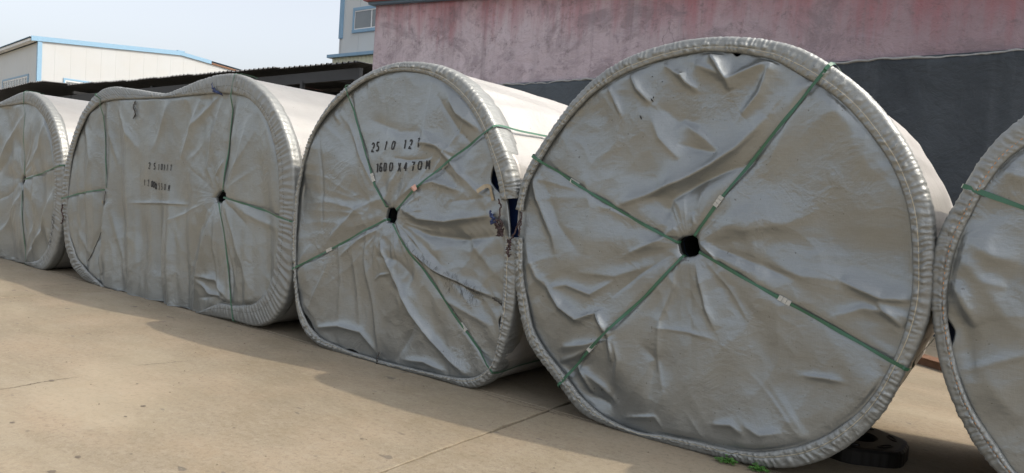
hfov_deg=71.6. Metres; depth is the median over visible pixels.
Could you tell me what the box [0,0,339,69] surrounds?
sky
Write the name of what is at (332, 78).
open shed
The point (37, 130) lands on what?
wrapped roll
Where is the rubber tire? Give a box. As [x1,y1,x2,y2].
[830,427,908,468]
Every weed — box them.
[714,454,737,464]
[747,462,768,472]
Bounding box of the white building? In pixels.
[327,0,375,63]
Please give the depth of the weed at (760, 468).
3.88 m
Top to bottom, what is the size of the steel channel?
0.082 m
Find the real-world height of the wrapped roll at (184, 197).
2.410 m
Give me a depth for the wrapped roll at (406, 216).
5.44 m
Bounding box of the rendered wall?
[363,0,1023,336]
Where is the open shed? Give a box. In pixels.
[0,61,372,101]
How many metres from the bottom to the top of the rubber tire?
0.101 m
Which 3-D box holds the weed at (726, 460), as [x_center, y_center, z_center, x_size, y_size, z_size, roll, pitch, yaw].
[1.193,1.245,3.971,0.140,0.054,0.073,6,4,36]
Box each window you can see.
[3,76,26,88]
[65,80,82,83]
[354,8,375,29]
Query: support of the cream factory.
on the yard at (135, 356)
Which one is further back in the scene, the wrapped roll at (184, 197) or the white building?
the white building
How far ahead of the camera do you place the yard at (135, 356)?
4.48 m
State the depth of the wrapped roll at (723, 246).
4.03 m
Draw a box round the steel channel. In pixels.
[917,354,941,370]
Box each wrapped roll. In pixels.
[0,91,89,269]
[60,73,334,325]
[291,61,567,387]
[505,36,952,467]
[931,116,1023,472]
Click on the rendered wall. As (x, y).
(941, 82)
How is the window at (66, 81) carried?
in the cream factory
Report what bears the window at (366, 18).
in the white building
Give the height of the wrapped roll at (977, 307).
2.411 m
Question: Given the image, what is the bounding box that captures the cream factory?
[0,35,240,88]
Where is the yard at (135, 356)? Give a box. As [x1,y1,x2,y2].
[0,258,997,472]
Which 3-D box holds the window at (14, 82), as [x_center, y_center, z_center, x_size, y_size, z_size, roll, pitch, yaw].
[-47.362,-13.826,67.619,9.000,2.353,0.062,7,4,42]

